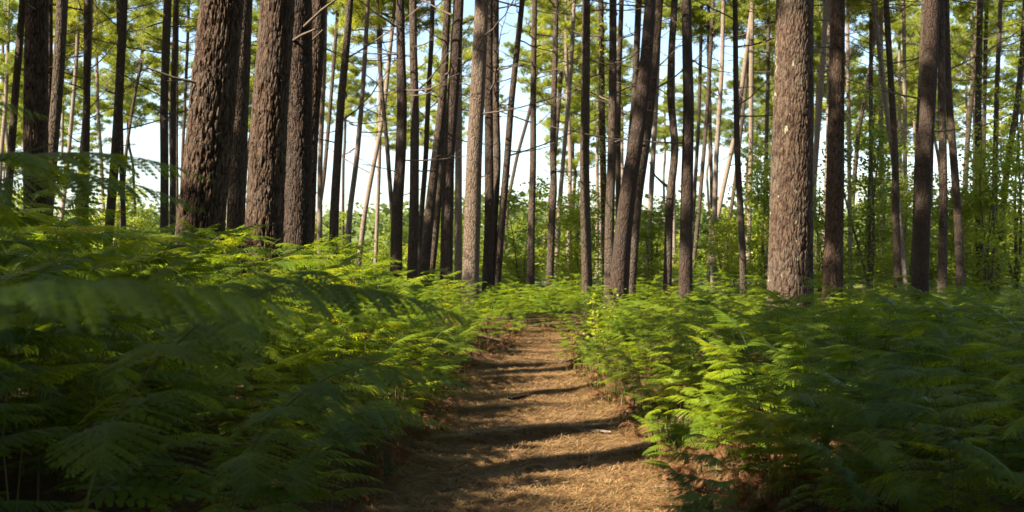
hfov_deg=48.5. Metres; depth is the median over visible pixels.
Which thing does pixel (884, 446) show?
bracken fern
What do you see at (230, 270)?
bracken fern
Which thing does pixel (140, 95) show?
pine tree
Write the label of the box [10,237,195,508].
bracken fern
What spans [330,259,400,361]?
bracken fern
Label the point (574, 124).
pine tree
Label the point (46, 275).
bracken fern
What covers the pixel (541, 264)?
oak sapling
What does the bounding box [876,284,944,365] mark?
bracken fern
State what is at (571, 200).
oak sapling
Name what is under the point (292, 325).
bracken fern
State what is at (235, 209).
pine tree
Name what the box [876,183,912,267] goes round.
oak sapling
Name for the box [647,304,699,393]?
bracken fern
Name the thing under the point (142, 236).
bracken fern
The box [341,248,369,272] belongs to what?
oak sapling
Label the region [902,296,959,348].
bracken fern
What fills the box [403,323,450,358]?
bracken fern
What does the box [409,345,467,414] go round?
bracken fern
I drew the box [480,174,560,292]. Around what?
oak sapling
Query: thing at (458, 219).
pine tree
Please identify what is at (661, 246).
oak sapling
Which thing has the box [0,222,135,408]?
bracken fern
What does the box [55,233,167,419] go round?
bracken fern
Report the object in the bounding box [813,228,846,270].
oak sapling
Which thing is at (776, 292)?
bracken fern
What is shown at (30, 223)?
bracken fern
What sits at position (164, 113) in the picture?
pine tree
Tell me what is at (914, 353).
bracken fern
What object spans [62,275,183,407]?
bracken fern
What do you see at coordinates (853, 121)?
pine tree
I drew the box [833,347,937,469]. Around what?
bracken fern
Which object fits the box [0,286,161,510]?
bracken fern
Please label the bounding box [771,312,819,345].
bracken fern
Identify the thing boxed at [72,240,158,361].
bracken fern
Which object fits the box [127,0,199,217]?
pine tree
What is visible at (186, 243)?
bracken fern
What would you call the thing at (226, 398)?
bracken fern
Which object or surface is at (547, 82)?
pine tree
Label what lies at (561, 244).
oak sapling
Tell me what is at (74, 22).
pine tree
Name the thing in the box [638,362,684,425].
bracken fern
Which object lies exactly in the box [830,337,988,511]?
bracken fern
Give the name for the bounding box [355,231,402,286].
oak sapling
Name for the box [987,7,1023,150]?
pine tree
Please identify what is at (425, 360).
bracken fern
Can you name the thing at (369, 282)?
bracken fern
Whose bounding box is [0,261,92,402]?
bracken fern
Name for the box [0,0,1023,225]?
sky
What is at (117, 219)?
oak sapling
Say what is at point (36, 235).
bracken fern
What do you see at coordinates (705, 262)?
oak sapling
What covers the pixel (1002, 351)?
bracken fern
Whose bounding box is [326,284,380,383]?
bracken fern
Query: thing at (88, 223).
bracken fern
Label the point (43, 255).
bracken fern
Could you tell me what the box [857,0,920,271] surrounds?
pine tree
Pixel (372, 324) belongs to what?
bracken fern
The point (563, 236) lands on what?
oak sapling
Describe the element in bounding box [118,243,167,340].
bracken fern
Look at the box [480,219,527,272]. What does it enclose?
oak sapling
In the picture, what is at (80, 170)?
pine tree
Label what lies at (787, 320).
bracken fern
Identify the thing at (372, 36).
pine tree
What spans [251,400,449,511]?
bracken fern
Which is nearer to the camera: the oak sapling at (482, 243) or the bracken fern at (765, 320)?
the bracken fern at (765, 320)
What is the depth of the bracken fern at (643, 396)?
9.40 m
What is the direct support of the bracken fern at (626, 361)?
on the ground at (28, 487)
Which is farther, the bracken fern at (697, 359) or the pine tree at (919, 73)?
the pine tree at (919, 73)
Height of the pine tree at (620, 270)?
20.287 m
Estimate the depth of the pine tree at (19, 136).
80.23 m
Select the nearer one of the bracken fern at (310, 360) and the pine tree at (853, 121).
the bracken fern at (310, 360)
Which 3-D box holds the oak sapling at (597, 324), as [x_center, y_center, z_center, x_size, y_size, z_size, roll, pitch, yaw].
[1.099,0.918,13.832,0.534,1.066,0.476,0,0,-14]
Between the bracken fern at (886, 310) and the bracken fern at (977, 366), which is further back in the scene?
the bracken fern at (886, 310)
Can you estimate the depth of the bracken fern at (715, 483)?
4.94 m
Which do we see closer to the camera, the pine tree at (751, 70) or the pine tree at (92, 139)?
the pine tree at (751, 70)
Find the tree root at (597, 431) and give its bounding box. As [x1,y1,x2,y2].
[525,427,610,433]
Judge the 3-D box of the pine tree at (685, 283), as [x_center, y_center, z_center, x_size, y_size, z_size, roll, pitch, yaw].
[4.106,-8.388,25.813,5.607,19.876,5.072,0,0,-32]
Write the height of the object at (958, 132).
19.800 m
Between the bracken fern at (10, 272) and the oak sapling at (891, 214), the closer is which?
the bracken fern at (10, 272)
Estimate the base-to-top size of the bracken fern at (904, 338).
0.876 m
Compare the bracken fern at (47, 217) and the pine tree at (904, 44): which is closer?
the bracken fern at (47, 217)
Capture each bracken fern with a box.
[0,102,51,121]
[0,140,213,242]
[0,160,205,265]
[0,166,103,274]
[0,182,143,453]
[0,208,61,329]
[0,210,77,257]
[0,220,46,348]
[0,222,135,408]
[0,224,177,446]
[0,236,99,451]
[0,248,50,402]
[0,251,132,432]
[0,256,349,373]
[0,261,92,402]
[0,270,30,276]
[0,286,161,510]
[0,292,107,511]
[0,369,82,511]
[0,381,44,424]
[2,229,36,397]
[2,246,97,475]
[9,213,96,361]
[10,207,51,267]
[10,226,54,270]
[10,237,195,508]
[12,234,71,385]
[14,226,84,392]
[17,216,166,389]
[21,236,96,356]
[22,247,215,508]
[30,227,119,388]
[42,268,478,511]
[54,244,214,510]
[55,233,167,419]
[57,280,140,365]
[60,297,203,475]
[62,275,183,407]
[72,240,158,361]
[75,225,159,300]
[94,259,173,397]
[99,267,148,321]
[101,229,222,408]
[101,250,224,437]
[101,262,181,344]
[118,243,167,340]
[126,229,204,318]
[136,239,219,330]
[139,319,277,507]
[141,291,247,406]
[142,264,219,395]
[144,252,224,343]
[149,223,274,312]
[150,243,216,364]
[151,231,245,303]
[156,279,256,431]
[165,228,216,291]
[167,353,271,511]
[170,250,244,371]
[172,251,246,395]
[179,230,283,298]
[179,317,259,478]
[186,254,243,317]
[190,257,339,451]
[194,264,249,381]
[195,245,235,296]
[199,437,270,511]
[200,252,301,326]
[201,274,288,444]
[202,352,482,511]
[208,225,283,281]
[211,260,269,336]
[217,353,304,506]
[218,399,319,504]
[221,242,320,420]
[222,280,291,417]
[223,267,353,451]
[230,288,336,432]
[251,335,349,468]
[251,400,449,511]
[254,256,309,358]
[256,235,334,390]
[256,267,308,381]
[270,238,342,383]
[275,295,323,397]
[275,405,393,511]
[281,241,370,362]
[281,247,373,414]
[289,273,362,391]
[290,312,372,424]
[302,299,381,410]
[304,370,377,489]
[306,275,387,355]
[311,287,375,407]
[313,353,404,497]
[325,307,389,387]
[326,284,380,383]
[327,294,388,382]
[329,367,405,477]
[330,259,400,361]
[332,269,400,362]
[337,292,414,403]
[344,361,423,473]
[353,322,419,419]
[355,325,396,372]
[360,332,426,455]
[365,303,428,390]
[367,315,420,375]
[372,289,437,379]
[374,320,436,404]
[391,381,440,439]
[395,355,456,441]
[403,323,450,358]
[403,364,464,448]
[405,362,446,436]
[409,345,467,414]
[410,355,469,428]
[419,323,465,382]
[421,320,471,400]
[438,347,481,407]
[587,352,615,403]
[593,346,646,423]
[598,341,642,409]
[611,341,652,398]
[622,331,655,368]
[622,378,685,452]
[623,392,665,473]
[627,380,669,444]
[632,414,681,500]
[638,316,699,371]
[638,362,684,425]
[638,365,669,427]
[639,340,696,407]
[642,462,709,507]
[643,321,673,404]
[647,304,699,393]
[650,322,701,386]
[650,418,737,511]
[652,311,691,357]
[652,363,705,453]
[654,340,713,425]
[656,314,730,427]
[666,492,748,511]
[678,301,732,363]
[678,323,736,424]
[679,336,733,402]
[681,306,749,373]
[681,387,728,452]
[686,335,747,445]
[689,300,750,354]
[692,289,742,346]
[694,339,756,423]
[695,378,789,506]
[697,308,756,365]
[705,336,776,473]
[706,306,785,447]
[717,364,792,456]
[719,305,821,420]
[719,309,786,410]
[727,299,769,391]
[740,316,811,410]
[747,291,814,391]
[747,332,830,487]
[748,359,860,511]
[750,321,850,420]
[753,298,828,386]
[753,332,830,437]
[753,402,830,511]
[754,286,804,361]
[755,288,808,361]
[760,333,844,471]
[766,311,844,428]
[766,320,852,443]
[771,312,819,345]
[771,339,863,499]
[772,303,825,355]
[773,327,831,387]
[774,313,838,416]
[781,294,849,370]
[784,305,874,417]
[785,438,878,511]
[789,345,953,511]
[800,364,921,511]
[807,325,884,404]
[815,305,901,399]
[819,351,891,423]
[825,303,871,391]
[827,307,886,400]
[829,309,870,371]
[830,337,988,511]
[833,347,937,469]
[839,302,891,349]
[841,293,922,405]
[846,364,1023,511]
[848,305,928,397]
[853,288,965,470]
[858,293,918,360]
[858,313,906,351]
[859,318,910,353]
[866,326,925,429]
[868,318,961,433]
[874,350,969,463]
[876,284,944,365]
[879,324,1023,511]
[882,297,933,365]
[887,393,1022,511]
[889,280,980,421]
[890,305,956,360]
[894,307,1015,463]
[901,303,945,356]
[901,314,987,429]
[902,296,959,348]
[905,297,1006,439]
[927,303,975,401]
[933,288,988,371]
[938,341,998,418]
[948,290,986,320]
[948,310,1023,449]
[949,292,1023,499]
[949,330,1023,395]
[951,311,1002,399]
[953,293,1008,392]
[954,327,1023,415]
[962,311,1012,363]
[964,307,1023,388]
[964,342,1023,401]
[976,297,1023,375]
[976,316,1020,413]
[979,319,1022,344]
[983,321,1023,427]
[983,364,1023,495]
[996,329,1023,365]
[1001,307,1023,403]
[1004,419,1023,470]
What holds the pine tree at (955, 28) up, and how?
on the ground at (28, 487)
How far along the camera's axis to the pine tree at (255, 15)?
68.58 m
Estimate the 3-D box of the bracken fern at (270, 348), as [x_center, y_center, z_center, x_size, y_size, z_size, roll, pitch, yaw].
[-1.405,0.626,6.470,0.742,1.127,0.753,0,0,24]
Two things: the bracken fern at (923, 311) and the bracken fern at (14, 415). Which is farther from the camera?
the bracken fern at (923, 311)
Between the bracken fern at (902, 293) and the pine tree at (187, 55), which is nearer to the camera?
the bracken fern at (902, 293)
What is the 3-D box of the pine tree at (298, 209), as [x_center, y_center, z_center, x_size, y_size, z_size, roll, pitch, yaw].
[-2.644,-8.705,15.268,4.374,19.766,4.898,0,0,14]
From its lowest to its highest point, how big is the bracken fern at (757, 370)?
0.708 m
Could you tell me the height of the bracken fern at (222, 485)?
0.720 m
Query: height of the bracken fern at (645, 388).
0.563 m
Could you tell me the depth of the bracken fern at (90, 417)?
4.46 m
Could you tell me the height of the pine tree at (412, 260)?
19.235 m
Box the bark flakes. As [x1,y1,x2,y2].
[343,330,686,511]
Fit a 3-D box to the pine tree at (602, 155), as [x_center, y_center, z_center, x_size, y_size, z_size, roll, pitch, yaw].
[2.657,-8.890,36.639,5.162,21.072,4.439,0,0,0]
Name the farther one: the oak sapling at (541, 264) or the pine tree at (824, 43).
the oak sapling at (541, 264)
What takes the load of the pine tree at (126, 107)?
on the ground at (28, 487)
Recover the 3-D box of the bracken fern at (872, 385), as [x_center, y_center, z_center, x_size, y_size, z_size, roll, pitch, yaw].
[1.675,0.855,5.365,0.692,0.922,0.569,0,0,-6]
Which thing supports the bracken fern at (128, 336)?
on the ground at (28, 487)
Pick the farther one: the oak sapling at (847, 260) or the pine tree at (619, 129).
the oak sapling at (847, 260)
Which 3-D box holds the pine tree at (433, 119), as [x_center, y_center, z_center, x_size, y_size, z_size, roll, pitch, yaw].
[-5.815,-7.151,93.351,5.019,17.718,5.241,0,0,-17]
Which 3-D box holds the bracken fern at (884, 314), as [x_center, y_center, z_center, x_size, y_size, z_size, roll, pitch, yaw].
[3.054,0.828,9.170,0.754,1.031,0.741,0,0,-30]
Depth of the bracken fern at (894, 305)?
6.89 m
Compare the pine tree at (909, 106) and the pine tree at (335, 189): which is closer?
the pine tree at (335, 189)
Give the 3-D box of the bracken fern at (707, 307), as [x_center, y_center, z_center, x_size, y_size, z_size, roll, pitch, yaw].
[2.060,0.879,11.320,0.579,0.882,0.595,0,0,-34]
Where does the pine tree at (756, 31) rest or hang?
on the ground at (28, 487)
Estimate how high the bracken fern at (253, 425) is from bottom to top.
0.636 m
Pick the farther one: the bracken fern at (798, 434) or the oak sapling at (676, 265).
the oak sapling at (676, 265)
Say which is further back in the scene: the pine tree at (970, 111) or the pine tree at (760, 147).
the pine tree at (760, 147)
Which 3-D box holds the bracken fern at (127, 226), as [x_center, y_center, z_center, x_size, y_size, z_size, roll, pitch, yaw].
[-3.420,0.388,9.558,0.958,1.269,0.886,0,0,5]
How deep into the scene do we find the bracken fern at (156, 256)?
10.35 m
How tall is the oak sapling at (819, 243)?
4.405 m
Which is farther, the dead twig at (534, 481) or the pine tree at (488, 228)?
the pine tree at (488, 228)
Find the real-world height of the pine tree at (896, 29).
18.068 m
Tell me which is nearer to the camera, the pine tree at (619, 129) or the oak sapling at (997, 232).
the pine tree at (619, 129)
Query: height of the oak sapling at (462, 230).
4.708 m
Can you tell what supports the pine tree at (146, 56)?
on the ground at (28, 487)
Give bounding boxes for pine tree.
[0,0,24,188]
[0,0,24,195]
[0,48,22,150]
[0,101,21,189]
[4,0,92,207]
[9,2,94,95]
[17,1,112,106]
[23,0,49,225]
[48,0,67,233]
[48,0,123,244]
[48,0,139,243]
[48,0,147,123]
[49,0,252,242]
[53,0,116,227]
[59,60,82,216]
[59,74,112,151]
[67,1,133,225]
[90,27,144,238]
[91,0,161,239]
[92,0,185,245]
[92,0,188,244]
[92,41,153,239]
[99,0,187,247]
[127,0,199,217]
[139,34,192,173]
[146,0,243,345]
[158,1,198,185]
[178,0,256,248]
[188,42,255,222]
[226,0,250,273]
[242,0,294,290]
[246,0,259,187]
[248,21,257,127]
[252,0,352,268]
[283,0,336,330]
[312,0,325,260]
[314,0,344,240]
[318,0,426,274]
[324,14,384,257]
[325,0,438,282]
[327,0,441,217]
[328,0,440,279]
[337,0,473,298]
[340,0,409,273]
[350,0,490,315]
[364,61,431,220]
[367,66,424,269]
[377,0,471,275]
[381,4,506,294]
[382,0,452,297]
[408,0,473,268]
[418,0,469,301]
[419,63,468,150]
[421,0,500,316]
[434,0,580,306]
[442,0,524,313]
[459,0,539,287]
[459,0,577,321]
[462,56,508,118]
[484,0,605,309]
[501,0,574,276]
[501,0,601,305]
[516,1,606,246]
[518,0,608,284]
[529,0,608,281]
[536,56,596,207]
[543,0,734,316]
[544,80,595,239]
[561,0,677,297]
[561,23,631,278]
[562,0,659,216]
[564,0,700,169]
[571,0,681,310]
[575,62,624,270]
[580,0,652,315]
[590,0,718,315]
[590,33,633,181]
[592,0,665,318]
[596,0,681,297]
[629,0,706,281]
[638,0,712,312]
[649,74,682,228]
[663,0,773,274]
[666,66,705,174]
[668,2,732,244]
[677,0,732,265]
[691,0,762,291]
[693,63,733,221]
[694,0,775,281]
[694,0,826,302]
[701,49,772,235]
[704,4,770,285]
[715,0,775,243]
[728,0,826,138]
[731,0,775,288]
[739,34,774,121]
[743,0,844,311]
[743,101,772,167]
[766,0,814,335]
[769,0,877,238]
[769,6,864,127]
[770,0,877,270]
[771,72,825,130]
[813,0,866,291]
[814,0,867,249]
[814,0,918,292]
[817,0,914,270]
[817,0,983,306]
[819,8,937,292]
[825,59,875,251]
[844,71,902,217]
[845,0,980,302]
[846,78,910,228]
[850,0,937,179]
[856,0,908,302]
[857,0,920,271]
[874,19,964,145]
[875,0,982,174]
[876,33,962,175]
[879,19,992,289]
[883,0,992,303]
[888,13,951,131]
[889,0,1023,304]
[911,0,923,285]
[936,0,1013,243]
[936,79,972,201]
[949,0,1015,135]
[950,0,1019,263]
[950,0,1022,259]
[951,0,1022,299]
[951,5,1000,173]
[952,0,1023,297]
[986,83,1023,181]
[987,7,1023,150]
[990,0,1023,111]
[995,0,1023,297]
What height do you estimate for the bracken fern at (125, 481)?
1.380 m
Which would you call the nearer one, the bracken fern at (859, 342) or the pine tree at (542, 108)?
the bracken fern at (859, 342)
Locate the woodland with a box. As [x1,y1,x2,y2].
[15,174,1023,273]
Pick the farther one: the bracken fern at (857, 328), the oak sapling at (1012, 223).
the oak sapling at (1012, 223)
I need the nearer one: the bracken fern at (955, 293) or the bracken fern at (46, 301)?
the bracken fern at (46, 301)
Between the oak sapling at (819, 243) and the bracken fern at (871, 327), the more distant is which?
the oak sapling at (819, 243)
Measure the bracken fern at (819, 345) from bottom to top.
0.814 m
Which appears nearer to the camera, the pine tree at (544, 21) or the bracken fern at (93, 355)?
the bracken fern at (93, 355)
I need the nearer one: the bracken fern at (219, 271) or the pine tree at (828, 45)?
the bracken fern at (219, 271)
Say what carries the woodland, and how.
on the ground at (28, 487)
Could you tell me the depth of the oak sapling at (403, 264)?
66.68 m
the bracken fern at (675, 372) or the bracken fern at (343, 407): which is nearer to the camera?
the bracken fern at (343, 407)
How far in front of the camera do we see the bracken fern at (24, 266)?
7.07 m
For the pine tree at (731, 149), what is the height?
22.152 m
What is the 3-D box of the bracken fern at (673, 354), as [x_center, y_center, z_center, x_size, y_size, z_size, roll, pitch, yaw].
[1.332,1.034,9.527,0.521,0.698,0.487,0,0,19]
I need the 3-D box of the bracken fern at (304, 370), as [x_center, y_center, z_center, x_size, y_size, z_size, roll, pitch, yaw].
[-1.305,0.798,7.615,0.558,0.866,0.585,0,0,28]
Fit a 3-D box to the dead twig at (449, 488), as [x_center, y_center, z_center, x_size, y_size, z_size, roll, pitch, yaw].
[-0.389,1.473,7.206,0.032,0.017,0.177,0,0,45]
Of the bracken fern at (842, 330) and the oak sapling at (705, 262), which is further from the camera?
the oak sapling at (705, 262)
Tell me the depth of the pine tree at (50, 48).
35.98 m
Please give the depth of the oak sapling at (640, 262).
40.63 m
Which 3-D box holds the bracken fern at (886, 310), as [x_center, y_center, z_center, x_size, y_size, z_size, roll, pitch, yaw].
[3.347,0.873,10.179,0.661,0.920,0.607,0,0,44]
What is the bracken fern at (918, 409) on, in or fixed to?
on the ground at (28, 487)
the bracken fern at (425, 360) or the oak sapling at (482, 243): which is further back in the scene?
the oak sapling at (482, 243)
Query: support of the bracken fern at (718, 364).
on the ground at (28, 487)
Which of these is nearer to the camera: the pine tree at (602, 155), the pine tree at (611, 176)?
the pine tree at (611, 176)
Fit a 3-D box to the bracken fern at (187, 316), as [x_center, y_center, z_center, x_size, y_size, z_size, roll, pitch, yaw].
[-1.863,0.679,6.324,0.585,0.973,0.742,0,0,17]
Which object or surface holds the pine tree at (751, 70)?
on the ground at (28, 487)
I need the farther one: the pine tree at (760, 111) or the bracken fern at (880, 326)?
the pine tree at (760, 111)
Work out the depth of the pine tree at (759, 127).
90.38 m
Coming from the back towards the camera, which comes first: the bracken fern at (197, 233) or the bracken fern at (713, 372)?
the bracken fern at (197, 233)
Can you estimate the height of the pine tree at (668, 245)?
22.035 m
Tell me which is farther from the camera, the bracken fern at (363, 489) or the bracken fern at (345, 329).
the bracken fern at (345, 329)
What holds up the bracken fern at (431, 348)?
on the ground at (28, 487)
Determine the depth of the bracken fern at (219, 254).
11.35 m
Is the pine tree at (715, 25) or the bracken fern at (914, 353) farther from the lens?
the pine tree at (715, 25)
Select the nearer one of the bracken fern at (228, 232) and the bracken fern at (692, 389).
the bracken fern at (692, 389)
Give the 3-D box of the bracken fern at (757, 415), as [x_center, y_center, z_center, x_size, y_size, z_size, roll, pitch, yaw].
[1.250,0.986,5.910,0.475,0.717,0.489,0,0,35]
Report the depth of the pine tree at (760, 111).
79.10 m
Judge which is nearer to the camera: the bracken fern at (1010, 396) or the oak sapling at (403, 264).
the bracken fern at (1010, 396)
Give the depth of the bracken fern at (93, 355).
6.76 m
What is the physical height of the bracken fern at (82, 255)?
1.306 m
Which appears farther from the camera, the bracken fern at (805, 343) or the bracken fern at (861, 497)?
the bracken fern at (805, 343)
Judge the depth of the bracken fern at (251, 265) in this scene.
9.54 m
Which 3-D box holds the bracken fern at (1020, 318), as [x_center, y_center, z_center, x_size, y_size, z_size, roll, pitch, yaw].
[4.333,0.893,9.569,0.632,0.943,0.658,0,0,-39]
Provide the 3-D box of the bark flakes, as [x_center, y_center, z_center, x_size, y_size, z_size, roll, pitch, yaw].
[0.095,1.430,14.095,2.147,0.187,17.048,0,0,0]
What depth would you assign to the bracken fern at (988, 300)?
9.14 m
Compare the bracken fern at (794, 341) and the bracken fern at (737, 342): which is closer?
the bracken fern at (794, 341)
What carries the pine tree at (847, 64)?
on the ground at (28, 487)
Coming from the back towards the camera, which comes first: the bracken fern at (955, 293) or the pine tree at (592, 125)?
the pine tree at (592, 125)
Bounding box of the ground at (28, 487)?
[0,263,1023,511]
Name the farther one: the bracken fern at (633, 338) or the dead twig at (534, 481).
the bracken fern at (633, 338)
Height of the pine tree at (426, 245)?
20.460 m
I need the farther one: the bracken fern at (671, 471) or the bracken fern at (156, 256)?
the bracken fern at (156, 256)
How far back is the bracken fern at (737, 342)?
9.45 m
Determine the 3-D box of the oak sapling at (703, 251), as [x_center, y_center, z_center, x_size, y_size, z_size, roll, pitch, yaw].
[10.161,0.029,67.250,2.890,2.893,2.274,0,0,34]
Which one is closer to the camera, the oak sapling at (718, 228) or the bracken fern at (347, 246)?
the bracken fern at (347, 246)
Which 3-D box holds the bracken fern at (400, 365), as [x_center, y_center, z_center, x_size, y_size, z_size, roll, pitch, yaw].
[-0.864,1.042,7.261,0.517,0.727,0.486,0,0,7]
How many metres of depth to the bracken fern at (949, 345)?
5.26 m
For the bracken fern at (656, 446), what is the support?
on the ground at (28, 487)
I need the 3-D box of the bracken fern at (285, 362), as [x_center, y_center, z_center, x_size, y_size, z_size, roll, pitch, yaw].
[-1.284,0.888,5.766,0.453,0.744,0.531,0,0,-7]
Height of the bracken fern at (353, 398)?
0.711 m
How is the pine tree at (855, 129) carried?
on the ground at (28, 487)
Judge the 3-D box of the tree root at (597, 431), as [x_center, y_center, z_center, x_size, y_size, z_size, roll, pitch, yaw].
[0.435,1.442,9.408,0.734,0.054,0.276,0,0,-13]
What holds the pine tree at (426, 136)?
on the ground at (28, 487)
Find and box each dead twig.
[440,487,460,491]
[508,394,530,399]
[518,478,549,484]
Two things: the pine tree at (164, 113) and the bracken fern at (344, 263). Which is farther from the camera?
the pine tree at (164, 113)
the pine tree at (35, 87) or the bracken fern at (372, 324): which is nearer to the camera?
the bracken fern at (372, 324)
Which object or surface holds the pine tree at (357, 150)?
on the ground at (28, 487)
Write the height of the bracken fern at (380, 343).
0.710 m
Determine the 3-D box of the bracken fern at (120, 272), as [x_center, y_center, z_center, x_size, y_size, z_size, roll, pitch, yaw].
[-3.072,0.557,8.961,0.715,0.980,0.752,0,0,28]
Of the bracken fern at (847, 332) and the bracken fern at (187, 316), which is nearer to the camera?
the bracken fern at (187, 316)
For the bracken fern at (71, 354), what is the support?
on the ground at (28, 487)
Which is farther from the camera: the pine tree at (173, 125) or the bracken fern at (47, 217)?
the pine tree at (173, 125)
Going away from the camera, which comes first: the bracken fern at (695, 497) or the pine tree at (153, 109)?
the bracken fern at (695, 497)
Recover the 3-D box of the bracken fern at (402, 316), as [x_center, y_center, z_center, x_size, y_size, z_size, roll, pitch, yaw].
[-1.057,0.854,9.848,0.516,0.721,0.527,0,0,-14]
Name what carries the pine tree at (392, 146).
on the ground at (28, 487)
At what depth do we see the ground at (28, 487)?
7.25 m
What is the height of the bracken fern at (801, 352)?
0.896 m
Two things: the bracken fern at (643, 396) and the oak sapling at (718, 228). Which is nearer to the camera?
the bracken fern at (643, 396)
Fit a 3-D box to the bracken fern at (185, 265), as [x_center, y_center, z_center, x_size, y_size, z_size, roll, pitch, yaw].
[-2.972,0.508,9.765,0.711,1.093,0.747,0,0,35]
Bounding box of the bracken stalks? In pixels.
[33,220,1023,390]
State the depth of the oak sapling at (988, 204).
32.79 m
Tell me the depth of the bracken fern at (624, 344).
10.87 m
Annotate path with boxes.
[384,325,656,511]
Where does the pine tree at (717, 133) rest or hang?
on the ground at (28, 487)
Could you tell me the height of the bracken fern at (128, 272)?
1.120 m
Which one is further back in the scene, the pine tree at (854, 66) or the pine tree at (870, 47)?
the pine tree at (854, 66)
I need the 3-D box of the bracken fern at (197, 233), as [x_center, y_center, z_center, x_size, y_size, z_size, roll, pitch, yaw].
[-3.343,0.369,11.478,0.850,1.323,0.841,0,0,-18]
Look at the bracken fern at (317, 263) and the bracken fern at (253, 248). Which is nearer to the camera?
the bracken fern at (317, 263)
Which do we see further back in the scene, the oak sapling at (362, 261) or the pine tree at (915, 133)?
the oak sapling at (362, 261)
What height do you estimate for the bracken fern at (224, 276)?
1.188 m
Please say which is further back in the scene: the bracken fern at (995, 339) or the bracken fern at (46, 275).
the bracken fern at (995, 339)
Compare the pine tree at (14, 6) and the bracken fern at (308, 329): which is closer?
the bracken fern at (308, 329)
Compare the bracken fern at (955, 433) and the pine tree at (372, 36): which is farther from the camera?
the pine tree at (372, 36)
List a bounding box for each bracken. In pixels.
[0,205,1023,511]
[6,312,1019,511]
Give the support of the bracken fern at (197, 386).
on the ground at (28, 487)
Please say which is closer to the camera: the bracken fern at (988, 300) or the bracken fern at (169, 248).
the bracken fern at (988, 300)
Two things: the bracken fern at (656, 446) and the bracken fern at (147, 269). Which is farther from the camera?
the bracken fern at (147, 269)
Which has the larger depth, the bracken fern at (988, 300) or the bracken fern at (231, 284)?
the bracken fern at (988, 300)
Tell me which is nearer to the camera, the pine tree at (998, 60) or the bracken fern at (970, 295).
the bracken fern at (970, 295)
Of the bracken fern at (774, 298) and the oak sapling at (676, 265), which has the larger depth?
the oak sapling at (676, 265)
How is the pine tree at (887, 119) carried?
on the ground at (28, 487)
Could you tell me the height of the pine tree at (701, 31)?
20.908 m
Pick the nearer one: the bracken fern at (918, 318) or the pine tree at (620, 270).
the bracken fern at (918, 318)
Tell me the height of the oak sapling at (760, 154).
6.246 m
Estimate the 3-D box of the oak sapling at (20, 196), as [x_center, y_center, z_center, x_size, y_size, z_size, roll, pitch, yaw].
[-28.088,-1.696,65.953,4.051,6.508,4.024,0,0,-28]
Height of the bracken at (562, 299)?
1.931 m
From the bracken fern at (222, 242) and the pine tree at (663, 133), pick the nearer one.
the bracken fern at (222, 242)
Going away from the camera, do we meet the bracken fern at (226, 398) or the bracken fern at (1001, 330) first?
the bracken fern at (226, 398)
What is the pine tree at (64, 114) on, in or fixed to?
on the ground at (28, 487)
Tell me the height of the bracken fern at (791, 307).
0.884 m
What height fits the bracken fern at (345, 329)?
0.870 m
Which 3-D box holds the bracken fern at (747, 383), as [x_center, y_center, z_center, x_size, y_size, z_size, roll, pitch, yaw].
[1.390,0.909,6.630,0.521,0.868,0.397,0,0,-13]
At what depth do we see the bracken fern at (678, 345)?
8.76 m
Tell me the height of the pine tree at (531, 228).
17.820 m
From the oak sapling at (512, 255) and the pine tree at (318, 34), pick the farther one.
the oak sapling at (512, 255)
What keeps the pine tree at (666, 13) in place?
on the ground at (28, 487)
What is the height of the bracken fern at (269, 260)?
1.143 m
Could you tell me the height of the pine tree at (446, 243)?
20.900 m
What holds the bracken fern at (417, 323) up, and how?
on the ground at (28, 487)
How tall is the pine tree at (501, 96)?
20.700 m
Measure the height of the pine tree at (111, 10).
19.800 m
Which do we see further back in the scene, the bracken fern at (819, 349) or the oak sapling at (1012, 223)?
the oak sapling at (1012, 223)
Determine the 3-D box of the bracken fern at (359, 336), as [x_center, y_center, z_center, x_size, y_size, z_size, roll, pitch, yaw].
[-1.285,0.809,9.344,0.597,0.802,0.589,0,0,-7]
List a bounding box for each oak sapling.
[12,171,58,208]
[90,175,145,248]
[114,209,159,253]
[114,210,137,231]
[313,210,355,265]
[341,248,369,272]
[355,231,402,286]
[363,239,389,271]
[381,222,408,265]
[402,231,408,267]
[402,248,439,279]
[435,189,481,269]
[438,203,480,258]
[438,215,483,266]
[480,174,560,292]
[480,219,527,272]
[501,256,539,290]
[505,247,555,279]
[526,249,546,284]
[535,175,601,290]
[536,210,600,263]
[537,229,574,270]
[543,200,615,296]
[582,288,625,363]
[592,248,601,272]
[614,205,654,266]
[636,193,679,299]
[636,243,663,285]
[653,229,678,263]
[661,233,704,273]
[672,252,703,278]
[693,205,754,296]
[697,244,722,271]
[699,204,767,264]
[699,208,763,292]
[707,138,770,290]
[727,162,770,287]
[813,75,915,294]
[813,170,883,296]
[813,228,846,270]
[823,238,864,287]
[844,155,913,285]
[849,135,952,283]
[859,235,910,295]
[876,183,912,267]
[906,166,1001,289]
[907,213,954,293]
[908,184,983,281]
[931,134,1023,297]
[948,81,1023,292]
[952,197,1019,269]
[969,197,1019,277]
[1005,239,1023,278]
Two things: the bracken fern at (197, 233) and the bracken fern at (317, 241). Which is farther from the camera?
the bracken fern at (197, 233)
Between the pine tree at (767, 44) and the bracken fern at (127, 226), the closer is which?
the bracken fern at (127, 226)
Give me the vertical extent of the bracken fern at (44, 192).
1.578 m
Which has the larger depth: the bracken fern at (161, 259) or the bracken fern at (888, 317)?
the bracken fern at (888, 317)

